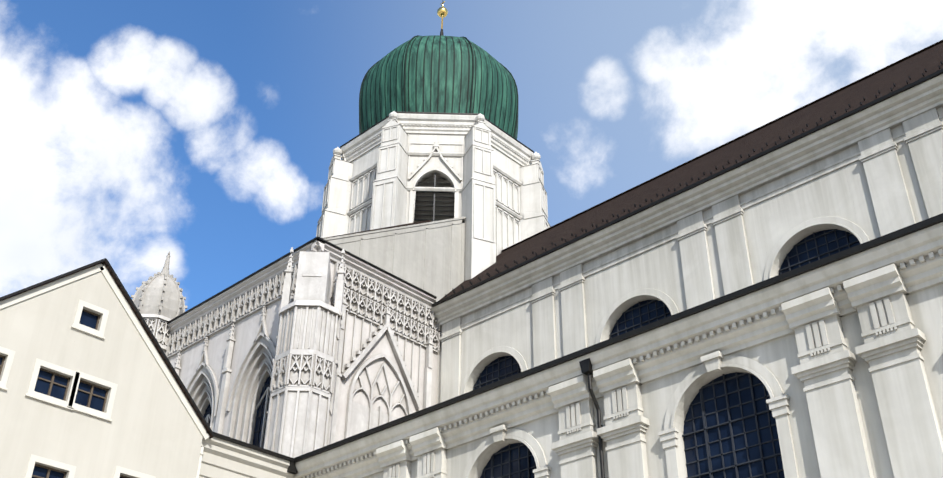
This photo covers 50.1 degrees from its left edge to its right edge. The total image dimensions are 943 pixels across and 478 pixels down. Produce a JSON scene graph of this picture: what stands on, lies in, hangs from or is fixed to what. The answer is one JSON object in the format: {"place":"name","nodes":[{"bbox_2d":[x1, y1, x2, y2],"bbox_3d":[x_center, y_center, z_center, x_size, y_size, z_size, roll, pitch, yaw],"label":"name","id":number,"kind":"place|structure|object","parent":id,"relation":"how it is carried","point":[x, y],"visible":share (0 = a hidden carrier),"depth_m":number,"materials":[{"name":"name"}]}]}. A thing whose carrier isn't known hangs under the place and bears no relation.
{"place":"outdoors","nodes":[
{"label":"outdoors","id":0,"kind":"place"},
{"bbox_2d":[324,217,465,301],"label":"wall","id":1,"kind":"structure","parent":0,"point":[428,257],"depth_m":64.97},
{"bbox_2d":[0,0,942,311],"label":"sky","id":2,"kind":"structure","parent":0,"point":[206,133],"materials":[{"name":"blue"}]},
{"bbox_2d":[431,74,942,403],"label":"upper wall","id":3,"kind":"structure","parent":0,"point":[877,169],"depth_m":51.39,"materials":[{"name":"white paint"}]},
{"label":"ground","id":4,"kind":"structure","parent":0,"visible":0},
{"bbox_2d":[0,264,202,477],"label":"house wall","id":5,"kind":"structure","parent":4,"relation":"on","point":[150,428],"depth_m":42.94,"materials":[{"name":"paint"}]},
{"bbox_2d":[0,309,130,477],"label":"window frames","id":6,"kind":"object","parent":5,"relation":"attached to","point":[52,382],"visible":0.54,"depth_m":42.15,"materials":[{"name":"brown wood"}]},
{"bbox_2d":[0,264,209,477],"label":"white trim","id":7,"kind":"structure","parent":5,"relation":"attached to","point":[70,404],"depth_m":42.91,"materials":[{"name":"white paint"}]},
{"bbox_2d":[196,447,203,477],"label":"downpipe","id":8,"kind":"object","parent":5,"relation":"attached to","point":[200,462],"visible":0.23,"depth_m":45.64,"materials":[{"name":"white metal"}]},
{"bbox_2d":[199,436,294,477],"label":"courtyard wing","id":9,"kind":"structure","parent":4,"relation":"on","point":[221,458],"depth_m":47.17,"materials":[{"name":"beige paint"}]},
{"bbox_2d":[167,239,438,443],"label":"transept walls","id":10,"kind":"structure","parent":4,"relation":"on","point":[246,330],"depth_m":60.53,"materials":[{"name":"white stone"}]},
{"bbox_2d":[131,251,187,318],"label":"turret dome with spire","id":11,"kind":"object","parent":10,"relation":"on","point":[159,293],"visible":0.65,"depth_m":68.47,"materials":[{"name":"stone"}]},
{"bbox_2d":[141,247,439,457],"bbox_3d":[-14.019,16.772,54.497,21.689,33.500,10.777,-9,-34,14],"label":"church transept","id":12,"kind":"object","parent":10,"relation":"attached to","point":[301,360],"visible":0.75,"depth_m":57.81,"materials":[{"name":"white stone"}]},
{"bbox_2d":[316,111,550,280],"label":"crossing tower","id":13,"kind":"structure","parent":10,"relation":"on","point":[491,174],"depth_m":73.83,"materials":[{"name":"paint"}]},
{"bbox_2d":[414,173,454,220],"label":"louvers","id":14,"kind":"object","parent":13,"relation":"on","point":[434,205],"visible":0.04,"depth_m":71.97,"materials":[{"name":"wood"}]},
{"bbox_2d":[359,35,517,138],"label":"onion dome","id":15,"kind":"structure","parent":13,"relation":"on","point":[440,74],"depth_m":79.56,"materials":[{"name":"green metal"}]},
{"bbox_2d":[0,29,942,477],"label":"gutters and pipes","id":16,"kind":"object","parent":4,"relation":"on","point":[798,271],"visible":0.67,"depth_m":45.39,"materials":[{"name":"metal"}]},
{"bbox_2d":[437,1,447,28],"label":"finial","id":17,"kind":"object","parent":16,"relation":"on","point":[442,12],"visible":0.94,"depth_m":90.94,"materials":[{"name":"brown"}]},
{"bbox_2d":[294,222,942,477],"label":"lower wall","id":18,"kind":"structure","parent":4,"relation":"on","point":[842,360],"depth_m":34.33,"materials":[{"name":"white paint"}]},
{"bbox_2d":[0,229,858,477],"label":"window glass","id":19,"kind":"object","parent":18,"relation":"attached to","point":[87,320],"visible":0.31,"depth_m":35.92,"materials":[{"name":"blue glass"}]},
{"bbox_2d":[203,229,859,477],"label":"window bars","id":20,"kind":"object","parent":19,"relation":"attached to","point":[729,422],"depth_m":35.61,"materials":[{"name":"black metal"}]},
{"bbox_2d":[0,40,942,438],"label":"roofs","id":21,"kind":"structure","parent":18,"relation":"on","point":[912,66],"depth_m":56.55,"materials":[{"name":"tile"}]}
]}

